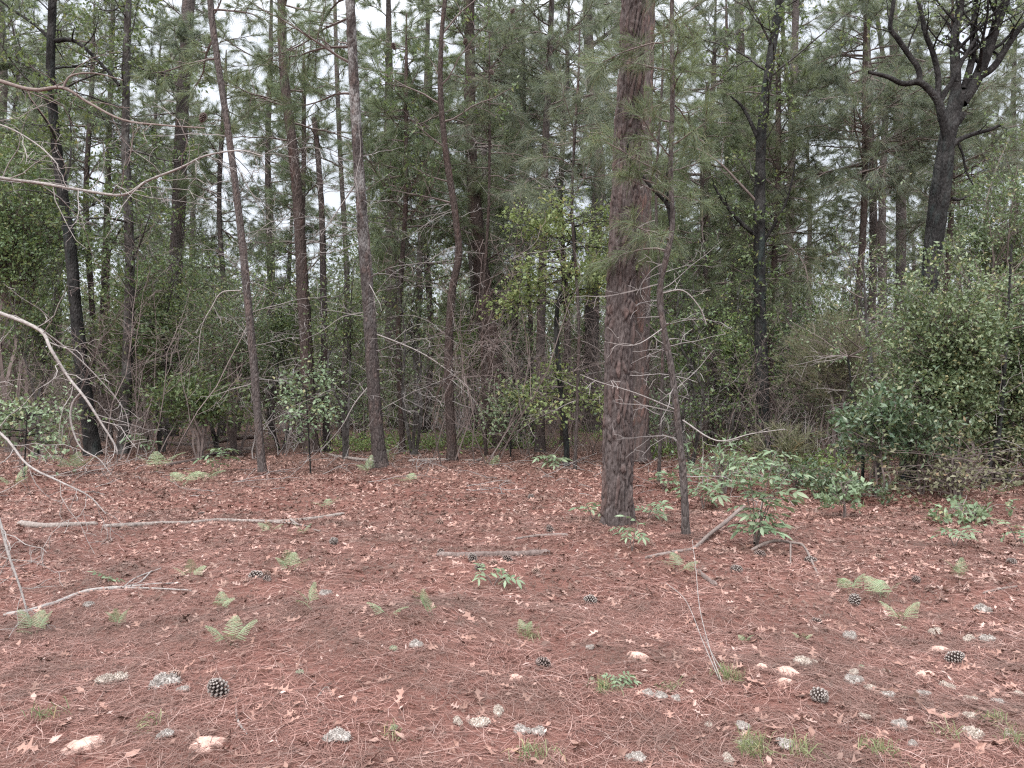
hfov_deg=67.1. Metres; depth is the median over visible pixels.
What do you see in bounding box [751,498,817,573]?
fallen branch
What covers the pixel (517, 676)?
sand patch
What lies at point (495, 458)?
fern
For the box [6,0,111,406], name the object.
pine tree
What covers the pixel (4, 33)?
pine tree
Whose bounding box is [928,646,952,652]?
sand patch
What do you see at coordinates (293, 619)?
fallen leaf
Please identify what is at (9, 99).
pine tree
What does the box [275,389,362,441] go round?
bare thicket
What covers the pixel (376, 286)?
broadleaf tree
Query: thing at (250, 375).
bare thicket
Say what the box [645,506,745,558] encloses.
fallen branch
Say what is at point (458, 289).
distant woodland
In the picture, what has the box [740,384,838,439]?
understory bush
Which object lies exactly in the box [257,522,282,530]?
fern
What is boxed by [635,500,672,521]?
broadleaf seedling
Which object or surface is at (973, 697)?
lichen tuft
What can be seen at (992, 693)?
fallen leaf
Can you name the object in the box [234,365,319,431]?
bare thicket
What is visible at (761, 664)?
sand patch
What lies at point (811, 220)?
pine tree
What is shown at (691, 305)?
broadleaf tree
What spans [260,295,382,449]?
bare thicket
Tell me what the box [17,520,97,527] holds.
fallen log
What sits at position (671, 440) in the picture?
bare thicket
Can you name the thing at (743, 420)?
bare thicket
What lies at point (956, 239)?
young oak
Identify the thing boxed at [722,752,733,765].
lichen tuft
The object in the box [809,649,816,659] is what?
fallen leaf
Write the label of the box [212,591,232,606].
fern
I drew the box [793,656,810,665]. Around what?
lichen tuft
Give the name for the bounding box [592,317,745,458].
bare thicket
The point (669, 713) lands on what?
fallen leaf
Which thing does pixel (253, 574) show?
pine cone
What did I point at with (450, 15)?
pine tree
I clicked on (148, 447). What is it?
broadleaf seedling
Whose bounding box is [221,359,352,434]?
bare thicket
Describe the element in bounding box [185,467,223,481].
fern
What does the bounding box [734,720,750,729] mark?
lichen tuft
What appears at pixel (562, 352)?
understory bush
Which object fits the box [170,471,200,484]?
fern
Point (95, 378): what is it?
bare thicket
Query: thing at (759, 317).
oak tree
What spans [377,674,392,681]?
fallen leaf
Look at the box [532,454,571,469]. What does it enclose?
broadleaf seedling
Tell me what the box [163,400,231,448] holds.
bare thicket
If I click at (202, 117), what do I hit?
pine cone
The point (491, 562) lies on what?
fallen leaf
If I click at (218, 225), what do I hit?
young pine
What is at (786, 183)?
pine tree
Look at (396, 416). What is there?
bare thicket
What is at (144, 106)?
pine tree
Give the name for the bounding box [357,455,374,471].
fern
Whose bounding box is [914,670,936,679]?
sand patch
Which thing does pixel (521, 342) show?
young tree
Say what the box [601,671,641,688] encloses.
broadleaf seedling
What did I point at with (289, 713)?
fallen leaf
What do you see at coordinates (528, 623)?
fern
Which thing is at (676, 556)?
fern
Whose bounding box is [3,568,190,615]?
fallen branch
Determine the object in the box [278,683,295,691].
fallen leaf
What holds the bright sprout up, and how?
on the ground at (516, 568)
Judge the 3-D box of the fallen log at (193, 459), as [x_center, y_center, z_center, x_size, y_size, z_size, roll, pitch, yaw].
[-6.558,1.580,16.728,0.562,0.173,4.267,0,0,0]
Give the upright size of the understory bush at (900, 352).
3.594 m
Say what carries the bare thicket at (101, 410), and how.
on the ground at (516, 568)
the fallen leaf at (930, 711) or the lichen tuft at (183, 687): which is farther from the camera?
the lichen tuft at (183, 687)
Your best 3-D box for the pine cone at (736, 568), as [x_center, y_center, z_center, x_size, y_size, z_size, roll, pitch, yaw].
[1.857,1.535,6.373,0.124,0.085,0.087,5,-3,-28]
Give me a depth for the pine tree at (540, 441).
17.75 m
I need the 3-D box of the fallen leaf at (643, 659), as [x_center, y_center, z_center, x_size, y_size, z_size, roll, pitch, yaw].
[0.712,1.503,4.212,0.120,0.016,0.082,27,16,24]
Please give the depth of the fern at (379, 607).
4.71 m
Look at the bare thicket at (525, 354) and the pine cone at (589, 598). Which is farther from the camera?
the bare thicket at (525, 354)
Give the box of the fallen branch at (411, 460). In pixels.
[408,458,481,461]
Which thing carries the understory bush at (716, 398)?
on the ground at (516, 568)
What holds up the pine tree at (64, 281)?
on the ground at (516, 568)
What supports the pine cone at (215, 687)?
on the ground at (516, 568)
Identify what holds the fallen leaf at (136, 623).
on the pine straw
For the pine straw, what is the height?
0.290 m
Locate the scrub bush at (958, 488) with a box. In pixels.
[833,417,1023,510]
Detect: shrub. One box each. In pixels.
[662,431,771,494]
[708,448,861,496]
[769,305,891,464]
[795,460,908,505]
[847,232,1023,489]
[926,494,1019,526]
[938,120,1023,456]
[945,331,1023,485]
[961,248,1023,472]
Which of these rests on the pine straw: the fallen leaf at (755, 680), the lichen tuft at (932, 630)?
the fallen leaf at (755, 680)
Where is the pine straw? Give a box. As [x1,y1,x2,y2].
[0,451,1023,767]
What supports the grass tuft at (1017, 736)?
on the ground at (516, 568)
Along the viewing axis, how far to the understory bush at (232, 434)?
17.21 m
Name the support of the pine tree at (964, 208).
on the ground at (516, 568)
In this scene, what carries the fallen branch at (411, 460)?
on the ground at (516, 568)
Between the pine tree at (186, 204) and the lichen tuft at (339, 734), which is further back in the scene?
the pine tree at (186, 204)
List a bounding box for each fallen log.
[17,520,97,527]
[102,512,343,530]
[131,435,253,454]
[166,447,253,465]
[436,549,549,557]
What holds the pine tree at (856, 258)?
on the ground at (516, 568)
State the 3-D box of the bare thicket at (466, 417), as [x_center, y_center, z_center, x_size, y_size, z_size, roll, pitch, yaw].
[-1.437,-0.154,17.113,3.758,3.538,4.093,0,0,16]
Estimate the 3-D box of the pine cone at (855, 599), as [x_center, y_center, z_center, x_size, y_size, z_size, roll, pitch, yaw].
[2.482,1.564,5.582,0.098,0.087,0.096,0,0,-21]
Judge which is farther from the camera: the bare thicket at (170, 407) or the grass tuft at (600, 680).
the bare thicket at (170, 407)
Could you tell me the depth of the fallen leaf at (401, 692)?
3.57 m
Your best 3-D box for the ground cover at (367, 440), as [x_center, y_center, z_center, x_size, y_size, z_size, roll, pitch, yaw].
[-0.918,1.405,21.484,29.053,0.889,11.824,0,0,27]
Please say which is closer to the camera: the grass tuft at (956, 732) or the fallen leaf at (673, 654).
the grass tuft at (956, 732)
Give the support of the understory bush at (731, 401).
on the ground at (516, 568)
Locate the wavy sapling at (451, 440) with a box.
[375,0,518,461]
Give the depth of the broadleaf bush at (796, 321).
19.78 m
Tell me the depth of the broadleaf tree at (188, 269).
27.50 m
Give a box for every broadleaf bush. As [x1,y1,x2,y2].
[140,368,270,457]
[743,305,879,445]
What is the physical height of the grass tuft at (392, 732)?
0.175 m
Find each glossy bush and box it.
[809,365,939,498]
[870,395,981,494]
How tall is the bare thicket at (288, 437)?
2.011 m
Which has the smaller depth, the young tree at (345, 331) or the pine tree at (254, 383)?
the pine tree at (254, 383)
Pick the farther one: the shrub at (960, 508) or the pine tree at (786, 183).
the pine tree at (786, 183)
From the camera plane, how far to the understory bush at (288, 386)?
30.26 m
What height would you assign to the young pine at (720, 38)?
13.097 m
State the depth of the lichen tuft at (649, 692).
3.74 m
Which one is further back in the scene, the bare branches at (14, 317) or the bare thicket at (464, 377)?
the bare thicket at (464, 377)
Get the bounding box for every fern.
[0,467,26,488]
[17,609,51,632]
[54,452,100,472]
[105,608,128,628]
[135,451,181,469]
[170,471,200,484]
[173,559,205,577]
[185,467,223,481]
[205,615,256,644]
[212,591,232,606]
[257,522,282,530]
[275,550,309,571]
[296,581,318,608]
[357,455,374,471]
[367,602,408,615]
[392,473,416,481]
[412,589,434,614]
[483,455,499,465]
[518,619,538,630]
[663,552,697,569]
[837,574,863,592]
[864,575,896,600]
[881,602,920,621]
[943,557,967,575]
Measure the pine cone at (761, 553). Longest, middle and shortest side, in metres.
0.111 x 0.078 x 0.075 m
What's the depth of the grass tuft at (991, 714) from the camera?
3.50 m
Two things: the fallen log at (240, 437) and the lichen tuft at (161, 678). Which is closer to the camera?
the lichen tuft at (161, 678)
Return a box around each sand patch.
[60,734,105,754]
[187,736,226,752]
[508,673,524,680]
[627,651,648,658]
[754,663,770,670]
[770,666,802,676]
[775,678,793,684]
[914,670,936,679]
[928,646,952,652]
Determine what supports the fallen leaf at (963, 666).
on the ground at (516, 568)
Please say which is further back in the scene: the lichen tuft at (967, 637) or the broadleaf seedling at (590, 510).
the broadleaf seedling at (590, 510)
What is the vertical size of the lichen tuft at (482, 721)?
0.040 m
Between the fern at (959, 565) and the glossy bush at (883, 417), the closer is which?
the fern at (959, 565)
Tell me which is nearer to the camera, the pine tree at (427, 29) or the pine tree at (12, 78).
the pine tree at (427, 29)
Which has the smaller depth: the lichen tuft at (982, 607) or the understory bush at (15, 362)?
the lichen tuft at (982, 607)
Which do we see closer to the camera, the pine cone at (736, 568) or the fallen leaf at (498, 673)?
the fallen leaf at (498, 673)
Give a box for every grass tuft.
[21,696,71,720]
[133,708,166,733]
[373,718,412,743]
[501,739,542,763]
[516,623,540,642]
[532,739,566,762]
[583,673,623,695]
[656,678,682,692]
[708,660,745,683]
[730,724,783,765]
[781,729,827,766]
[858,731,910,766]
[928,713,974,742]
[975,709,1018,728]
[992,722,1023,745]
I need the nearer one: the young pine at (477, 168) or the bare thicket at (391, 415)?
the young pine at (477, 168)
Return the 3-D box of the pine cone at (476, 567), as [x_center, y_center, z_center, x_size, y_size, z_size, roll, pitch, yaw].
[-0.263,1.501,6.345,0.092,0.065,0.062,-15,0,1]
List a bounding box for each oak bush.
[0,122,109,450]
[87,263,201,449]
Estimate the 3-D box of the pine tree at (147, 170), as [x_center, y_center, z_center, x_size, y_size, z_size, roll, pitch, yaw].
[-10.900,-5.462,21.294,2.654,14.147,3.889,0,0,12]
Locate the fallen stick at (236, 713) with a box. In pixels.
[235,701,246,733]
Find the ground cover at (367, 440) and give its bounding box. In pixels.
[187,413,976,475]
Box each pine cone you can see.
[199,112,206,122]
[207,677,229,698]
[248,570,263,578]
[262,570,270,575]
[263,575,270,581]
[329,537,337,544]
[436,519,442,523]
[468,553,476,561]
[474,563,483,569]
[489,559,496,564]
[502,554,512,561]
[531,568,539,573]
[535,657,550,668]
[546,525,553,533]
[583,594,596,603]
[730,565,742,571]
[754,549,765,556]
[804,556,816,561]
[809,617,821,622]
[810,687,828,703]
[848,593,860,605]
[874,553,883,558]
[911,575,920,582]
[944,651,964,663]
[1006,558,1017,563]
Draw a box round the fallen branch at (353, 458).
[328,453,367,460]
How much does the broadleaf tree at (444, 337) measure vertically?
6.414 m
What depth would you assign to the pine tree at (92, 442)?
16.15 m
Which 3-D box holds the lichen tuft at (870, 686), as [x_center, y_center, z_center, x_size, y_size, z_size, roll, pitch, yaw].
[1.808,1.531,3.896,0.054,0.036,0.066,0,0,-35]
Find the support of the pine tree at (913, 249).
on the ground at (516, 568)
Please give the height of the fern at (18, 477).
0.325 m
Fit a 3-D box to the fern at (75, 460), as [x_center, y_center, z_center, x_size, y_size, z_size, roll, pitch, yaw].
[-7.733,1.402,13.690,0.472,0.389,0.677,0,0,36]
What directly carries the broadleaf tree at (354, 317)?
on the ground at (516, 568)
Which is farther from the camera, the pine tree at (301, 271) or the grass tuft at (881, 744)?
the pine tree at (301, 271)
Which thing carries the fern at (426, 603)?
on the ground at (516, 568)
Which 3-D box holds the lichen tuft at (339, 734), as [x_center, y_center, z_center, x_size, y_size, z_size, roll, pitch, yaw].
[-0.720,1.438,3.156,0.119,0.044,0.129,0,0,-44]
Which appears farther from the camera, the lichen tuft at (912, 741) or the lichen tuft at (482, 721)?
the lichen tuft at (482, 721)
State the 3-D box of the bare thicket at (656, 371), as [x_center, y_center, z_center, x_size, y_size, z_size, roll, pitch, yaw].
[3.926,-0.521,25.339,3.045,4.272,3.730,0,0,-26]
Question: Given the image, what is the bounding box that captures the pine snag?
[263,117,378,451]
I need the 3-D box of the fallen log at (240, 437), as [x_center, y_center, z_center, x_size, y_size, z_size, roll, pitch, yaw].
[-7.658,1.508,20.384,6.122,0.225,2.597,0,0,44]
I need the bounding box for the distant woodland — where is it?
[23,218,989,397]
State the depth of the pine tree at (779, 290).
33.90 m
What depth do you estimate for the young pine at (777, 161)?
18.82 m
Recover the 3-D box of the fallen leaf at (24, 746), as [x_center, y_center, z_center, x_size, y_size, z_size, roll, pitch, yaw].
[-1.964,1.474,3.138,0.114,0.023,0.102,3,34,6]
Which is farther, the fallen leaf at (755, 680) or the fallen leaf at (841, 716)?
the fallen leaf at (755, 680)
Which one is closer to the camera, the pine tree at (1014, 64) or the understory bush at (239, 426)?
the understory bush at (239, 426)
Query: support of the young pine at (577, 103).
on the ground at (516, 568)
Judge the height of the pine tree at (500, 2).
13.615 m
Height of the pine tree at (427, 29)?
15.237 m
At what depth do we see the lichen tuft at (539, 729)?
3.34 m
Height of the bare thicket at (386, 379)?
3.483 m
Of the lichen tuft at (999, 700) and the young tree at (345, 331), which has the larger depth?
the young tree at (345, 331)
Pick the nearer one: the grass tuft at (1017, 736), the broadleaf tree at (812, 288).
the grass tuft at (1017, 736)
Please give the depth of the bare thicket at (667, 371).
25.34 m
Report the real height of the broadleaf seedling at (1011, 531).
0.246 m
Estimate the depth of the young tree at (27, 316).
16.89 m
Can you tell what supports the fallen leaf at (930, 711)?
on the pine straw
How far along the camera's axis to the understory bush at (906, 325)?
30.13 m
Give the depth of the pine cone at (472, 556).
6.61 m
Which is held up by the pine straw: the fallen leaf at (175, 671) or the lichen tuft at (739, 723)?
the fallen leaf at (175, 671)
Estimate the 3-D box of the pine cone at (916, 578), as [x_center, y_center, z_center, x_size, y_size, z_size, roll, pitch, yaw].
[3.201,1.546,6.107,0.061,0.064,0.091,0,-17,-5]
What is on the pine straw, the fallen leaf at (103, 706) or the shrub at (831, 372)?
the fallen leaf at (103, 706)
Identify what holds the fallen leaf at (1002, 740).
on the pine straw
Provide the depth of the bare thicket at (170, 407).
19.75 m
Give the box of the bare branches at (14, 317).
[0,0,322,637]
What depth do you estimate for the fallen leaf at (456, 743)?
3.16 m
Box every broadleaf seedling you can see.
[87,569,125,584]
[120,433,162,457]
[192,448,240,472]
[472,563,525,588]
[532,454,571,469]
[568,502,600,519]
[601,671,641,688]
[608,515,650,550]
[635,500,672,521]
[648,472,679,491]
[670,471,730,508]
[929,525,982,545]
[995,519,1023,543]
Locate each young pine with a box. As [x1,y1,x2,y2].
[0,0,175,423]
[149,41,286,435]
[206,34,380,440]
[309,58,475,416]
[330,0,499,452]
[337,24,520,432]
[420,82,525,432]
[430,27,549,455]
[445,38,606,431]
[482,0,662,444]
[506,29,651,469]
[567,0,787,535]
[575,13,736,482]
[650,0,795,443]
[650,50,796,449]
[673,28,883,447]
[744,0,991,450]
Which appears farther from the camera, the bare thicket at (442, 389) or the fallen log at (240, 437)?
the bare thicket at (442, 389)
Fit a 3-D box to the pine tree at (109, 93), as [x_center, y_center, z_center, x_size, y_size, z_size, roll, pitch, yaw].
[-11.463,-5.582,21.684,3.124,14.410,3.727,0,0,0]
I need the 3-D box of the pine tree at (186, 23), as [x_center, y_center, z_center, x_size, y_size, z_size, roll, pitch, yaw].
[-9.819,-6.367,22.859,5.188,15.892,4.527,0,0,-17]
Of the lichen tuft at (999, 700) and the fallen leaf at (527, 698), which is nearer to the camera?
the fallen leaf at (527, 698)
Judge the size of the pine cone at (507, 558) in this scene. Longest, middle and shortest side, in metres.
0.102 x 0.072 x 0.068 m
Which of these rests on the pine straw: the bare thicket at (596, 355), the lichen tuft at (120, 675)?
the lichen tuft at (120, 675)
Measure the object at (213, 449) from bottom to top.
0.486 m
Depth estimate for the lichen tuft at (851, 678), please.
3.97 m
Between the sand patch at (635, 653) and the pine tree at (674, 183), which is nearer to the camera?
the sand patch at (635, 653)
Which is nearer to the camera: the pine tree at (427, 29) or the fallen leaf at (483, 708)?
the fallen leaf at (483, 708)
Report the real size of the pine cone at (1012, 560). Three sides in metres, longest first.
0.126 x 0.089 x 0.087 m
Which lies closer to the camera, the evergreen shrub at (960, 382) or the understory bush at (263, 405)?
the evergreen shrub at (960, 382)
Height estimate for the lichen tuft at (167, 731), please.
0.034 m
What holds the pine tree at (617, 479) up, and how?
on the ground at (516, 568)
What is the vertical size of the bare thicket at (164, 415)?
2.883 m
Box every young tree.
[0,221,95,456]
[99,191,237,451]
[143,234,318,448]
[236,235,333,449]
[277,225,414,458]
[331,147,491,454]
[429,267,553,447]
[432,255,525,440]
[646,191,789,465]
[703,241,795,451]
[745,287,841,445]
[787,173,920,458]
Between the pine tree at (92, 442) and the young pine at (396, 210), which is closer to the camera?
the pine tree at (92, 442)
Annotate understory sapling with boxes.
[0,382,95,476]
[266,354,347,472]
[471,369,548,457]
[476,183,657,466]
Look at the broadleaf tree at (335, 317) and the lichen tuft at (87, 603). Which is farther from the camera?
the broadleaf tree at (335, 317)
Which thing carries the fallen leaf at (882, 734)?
on the pine straw
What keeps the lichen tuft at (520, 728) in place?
on the pine straw
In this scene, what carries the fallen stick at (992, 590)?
on the ground at (516, 568)
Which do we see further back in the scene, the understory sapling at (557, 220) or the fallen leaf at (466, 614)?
the understory sapling at (557, 220)
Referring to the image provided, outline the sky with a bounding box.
[5,0,1023,387]
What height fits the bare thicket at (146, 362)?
5.906 m
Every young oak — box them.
[778,302,914,479]
[814,222,903,478]
[885,222,1012,462]
[922,244,1023,488]
[937,242,1023,483]
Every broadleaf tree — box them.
[0,91,79,306]
[57,205,210,409]
[113,231,249,426]
[139,226,265,383]
[263,263,359,407]
[299,266,387,405]
[314,278,384,353]
[328,185,445,372]
[434,290,469,411]
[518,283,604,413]
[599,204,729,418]
[599,281,657,341]
[649,287,683,375]
[651,219,729,410]
[651,220,729,373]
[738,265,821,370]
[768,231,852,325]
[985,119,1023,308]
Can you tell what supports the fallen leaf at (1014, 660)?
on the ground at (516, 568)
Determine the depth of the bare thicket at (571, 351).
26.37 m
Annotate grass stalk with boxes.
[666,583,719,679]
[692,540,721,680]
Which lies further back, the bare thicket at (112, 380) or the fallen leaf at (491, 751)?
the bare thicket at (112, 380)
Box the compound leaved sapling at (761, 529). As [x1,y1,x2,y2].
[711,450,814,545]
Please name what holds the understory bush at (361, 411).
on the ground at (516, 568)
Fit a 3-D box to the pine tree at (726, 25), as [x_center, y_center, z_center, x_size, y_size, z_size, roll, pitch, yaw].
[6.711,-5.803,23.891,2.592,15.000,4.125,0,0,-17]
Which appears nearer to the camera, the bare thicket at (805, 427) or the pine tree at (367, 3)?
the bare thicket at (805, 427)
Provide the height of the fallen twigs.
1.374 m
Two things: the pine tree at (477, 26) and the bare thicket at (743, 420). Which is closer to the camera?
the bare thicket at (743, 420)
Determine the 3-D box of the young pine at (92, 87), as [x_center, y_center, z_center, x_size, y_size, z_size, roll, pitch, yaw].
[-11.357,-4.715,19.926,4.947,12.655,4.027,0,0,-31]
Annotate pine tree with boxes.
[0,0,92,374]
[0,0,166,455]
[0,37,62,312]
[4,0,98,374]
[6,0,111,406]
[6,74,38,287]
[7,65,96,357]
[8,41,100,362]
[27,163,79,355]
[36,0,225,455]
[41,1,167,438]
[44,0,186,440]
[77,0,267,436]
[90,2,224,270]
[99,167,163,319]
[110,39,240,299]
[127,0,348,473]
[132,0,250,367]
[146,123,220,296]
[178,0,382,454]
[219,0,330,434]
[222,30,316,415]
[240,0,472,469]
[242,79,342,407]
[261,0,390,437]
[324,70,415,406]
[335,0,450,426]
[336,80,424,415]
[357,173,435,319]
[373,0,477,433]
[400,0,610,448]
[411,0,558,444]
[428,0,555,423]
[432,0,530,320]
[438,134,521,296]
[459,0,573,442]
[462,8,558,344]
[485,0,616,452]
[507,0,655,432]
[521,0,731,462]
[551,0,708,322]
[566,0,724,332]
[584,206,657,361]
[599,0,724,528]
[651,111,687,335]
[665,44,769,331]
[678,0,819,419]
[682,0,784,437]
[688,0,799,435]
[693,0,861,424]
[718,158,797,349]
[735,117,799,266]
[749,0,834,428]
[768,58,857,330]
[786,0,962,409]
[795,0,954,377]
[819,52,926,353]
[845,0,938,384]
[863,171,955,314]
[877,72,970,303]
[891,146,975,325]
[907,92,996,301]
[944,95,1023,301]
[947,0,1023,266]
[976,0,1023,218]
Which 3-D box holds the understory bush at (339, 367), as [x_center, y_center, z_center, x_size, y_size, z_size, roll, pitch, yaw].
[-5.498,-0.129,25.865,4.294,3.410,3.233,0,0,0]
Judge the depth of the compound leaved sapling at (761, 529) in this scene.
7.36 m
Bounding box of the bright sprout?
[813,468,872,517]
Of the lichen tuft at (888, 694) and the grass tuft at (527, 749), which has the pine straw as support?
the lichen tuft at (888, 694)
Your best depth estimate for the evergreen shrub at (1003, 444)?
11.64 m
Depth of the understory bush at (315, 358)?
39.23 m
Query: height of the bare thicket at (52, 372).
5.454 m
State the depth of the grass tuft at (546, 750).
3.15 m
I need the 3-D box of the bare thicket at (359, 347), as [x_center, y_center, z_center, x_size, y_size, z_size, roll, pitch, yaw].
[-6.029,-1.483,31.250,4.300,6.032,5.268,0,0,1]
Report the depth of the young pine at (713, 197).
18.11 m
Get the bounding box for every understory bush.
[0,275,86,441]
[0,353,75,404]
[0,364,96,445]
[0,365,80,431]
[27,352,145,427]
[40,371,80,421]
[49,318,97,372]
[84,306,205,418]
[126,252,297,455]
[153,362,266,423]
[181,282,299,431]
[238,363,295,423]
[244,393,289,417]
[267,366,315,420]
[287,335,336,389]
[288,333,409,427]
[318,389,386,426]
[329,377,390,439]
[331,363,480,430]
[355,359,434,426]
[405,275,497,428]
[505,339,561,406]
[548,327,599,409]
[570,376,603,421]
[589,381,695,450]
[649,361,691,426]
[649,374,743,447]
[675,338,779,438]
[677,351,733,428]
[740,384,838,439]
[772,356,994,457]
[776,391,829,433]
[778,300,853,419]
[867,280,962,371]
[875,321,935,388]
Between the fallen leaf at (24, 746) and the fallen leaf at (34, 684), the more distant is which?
the fallen leaf at (34, 684)
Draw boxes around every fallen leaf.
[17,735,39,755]
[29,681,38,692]
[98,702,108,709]
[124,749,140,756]
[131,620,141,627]
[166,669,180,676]
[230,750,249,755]
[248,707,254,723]
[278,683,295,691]
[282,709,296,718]
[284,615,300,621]
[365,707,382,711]
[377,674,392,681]
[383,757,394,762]
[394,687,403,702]
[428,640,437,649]
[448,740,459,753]
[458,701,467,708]
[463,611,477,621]
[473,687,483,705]
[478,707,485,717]
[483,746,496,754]
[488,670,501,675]
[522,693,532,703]
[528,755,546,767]
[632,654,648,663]
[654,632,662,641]
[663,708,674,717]
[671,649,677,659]
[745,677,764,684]
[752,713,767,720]
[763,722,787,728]
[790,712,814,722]
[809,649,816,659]
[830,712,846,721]
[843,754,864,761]
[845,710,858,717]
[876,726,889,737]
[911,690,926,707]
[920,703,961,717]
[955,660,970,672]
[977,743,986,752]
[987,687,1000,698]
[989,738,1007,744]
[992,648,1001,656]
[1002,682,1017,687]
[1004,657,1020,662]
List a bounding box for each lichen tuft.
[82,601,94,607]
[93,670,129,685]
[147,671,181,689]
[155,728,175,739]
[176,685,190,691]
[319,589,332,595]
[322,726,351,742]
[389,645,397,649]
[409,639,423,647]
[453,715,462,725]
[469,716,490,727]
[493,704,503,717]
[513,723,531,734]
[531,725,545,735]
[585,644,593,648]
[625,751,646,763]
[642,688,654,697]
[655,690,667,698]
[671,694,680,701]
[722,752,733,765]
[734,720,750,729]
[775,737,795,748]
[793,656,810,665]
[842,630,856,639]
[844,674,863,684]
[849,668,858,675]
[858,712,871,717]
[863,684,876,689]
[879,690,894,696]
[890,718,907,729]
[907,739,917,746]
[916,689,930,697]
[927,627,942,635]
[938,680,955,689]
[961,726,984,739]
[962,695,977,700]
[962,711,978,719]
[963,634,975,641]
[973,603,993,613]
[978,633,995,641]
[990,698,1004,704]
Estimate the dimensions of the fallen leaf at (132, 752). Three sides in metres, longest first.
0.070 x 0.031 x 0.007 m
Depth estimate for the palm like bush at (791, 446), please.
13.55 m
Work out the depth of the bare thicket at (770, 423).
17.09 m
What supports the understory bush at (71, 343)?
on the ground at (516, 568)
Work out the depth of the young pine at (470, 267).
22.42 m
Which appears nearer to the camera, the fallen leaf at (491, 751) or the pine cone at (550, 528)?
the fallen leaf at (491, 751)
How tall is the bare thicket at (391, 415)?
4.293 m
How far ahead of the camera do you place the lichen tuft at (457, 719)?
3.40 m
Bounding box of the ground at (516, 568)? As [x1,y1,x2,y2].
[0,394,1023,767]
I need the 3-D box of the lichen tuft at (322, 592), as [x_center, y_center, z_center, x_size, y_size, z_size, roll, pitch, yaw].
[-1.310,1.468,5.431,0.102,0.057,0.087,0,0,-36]
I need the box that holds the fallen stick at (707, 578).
[697,569,717,585]
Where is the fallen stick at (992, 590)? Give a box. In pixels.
[982,586,1017,593]
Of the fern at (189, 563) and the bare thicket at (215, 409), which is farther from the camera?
the bare thicket at (215, 409)
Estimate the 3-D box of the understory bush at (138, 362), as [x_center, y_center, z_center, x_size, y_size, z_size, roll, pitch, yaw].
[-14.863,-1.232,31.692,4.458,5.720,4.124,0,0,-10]
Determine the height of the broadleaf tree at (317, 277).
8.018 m
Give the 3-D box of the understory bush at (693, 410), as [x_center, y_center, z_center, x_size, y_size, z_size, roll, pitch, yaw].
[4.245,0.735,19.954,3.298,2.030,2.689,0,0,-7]
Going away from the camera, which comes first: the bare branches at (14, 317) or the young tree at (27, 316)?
the bare branches at (14, 317)
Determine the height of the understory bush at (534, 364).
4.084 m
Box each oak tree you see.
[666,0,871,457]
[848,0,1023,443]
[864,0,1014,482]
[897,0,1023,467]
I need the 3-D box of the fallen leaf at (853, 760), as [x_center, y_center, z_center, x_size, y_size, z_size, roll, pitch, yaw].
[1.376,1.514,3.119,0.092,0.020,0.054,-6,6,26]
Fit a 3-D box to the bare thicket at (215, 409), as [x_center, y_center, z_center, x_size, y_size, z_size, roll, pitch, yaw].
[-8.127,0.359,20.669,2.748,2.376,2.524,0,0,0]
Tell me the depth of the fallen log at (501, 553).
6.86 m
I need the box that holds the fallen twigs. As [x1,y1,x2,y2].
[0,423,1022,504]
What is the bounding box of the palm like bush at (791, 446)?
[737,420,829,472]
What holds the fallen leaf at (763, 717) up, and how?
on the ground at (516, 568)
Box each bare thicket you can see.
[0,269,118,431]
[0,285,164,463]
[0,324,102,441]
[0,360,42,450]
[5,287,172,454]
[20,380,77,440]
[32,352,161,448]
[34,271,175,441]
[36,303,198,438]
[38,184,310,465]
[52,390,144,450]
[102,338,240,446]
[102,348,192,441]
[113,402,159,435]
[134,268,250,431]
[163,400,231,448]
[169,359,262,440]
[199,273,311,425]
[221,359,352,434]
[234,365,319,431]
[238,370,320,457]
[248,364,338,441]
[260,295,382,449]
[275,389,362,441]
[313,295,405,409]
[331,286,444,445]
[336,322,439,414]
[350,385,428,435]
[352,332,437,426]
[356,290,466,429]
[379,354,465,424]
[384,291,524,456]
[389,305,463,426]
[404,382,480,445]
[405,174,646,467]
[407,381,478,435]
[422,364,477,418]
[456,240,595,457]
[464,260,604,411]
[479,273,660,455]
[479,317,575,410]
[500,324,604,446]
[518,290,603,424]
[520,291,603,425]
[547,294,685,452]
[572,267,711,447]
[587,300,701,442]
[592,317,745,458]
[603,290,705,430]
[649,295,718,427]
[649,328,678,403]
[649,408,702,453]
[650,355,778,445]
[655,338,753,446]
[690,386,747,435]
[701,316,838,464]
[711,368,796,444]
[723,363,841,442]
[724,397,799,453]
[731,280,869,456]
[739,215,910,460]
[741,264,819,430]
[757,402,850,466]
[776,244,888,446]
[846,243,975,449]
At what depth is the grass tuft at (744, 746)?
3.21 m
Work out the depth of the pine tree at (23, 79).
36.07 m
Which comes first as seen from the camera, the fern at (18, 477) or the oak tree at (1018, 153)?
the fern at (18, 477)
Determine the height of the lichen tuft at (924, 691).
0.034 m
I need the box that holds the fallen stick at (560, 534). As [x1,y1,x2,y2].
[516,533,567,538]
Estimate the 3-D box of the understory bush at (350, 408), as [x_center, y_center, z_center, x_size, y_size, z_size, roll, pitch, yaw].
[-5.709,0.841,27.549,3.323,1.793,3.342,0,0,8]
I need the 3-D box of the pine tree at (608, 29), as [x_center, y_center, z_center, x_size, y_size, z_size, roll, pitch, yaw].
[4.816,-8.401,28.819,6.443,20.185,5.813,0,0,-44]

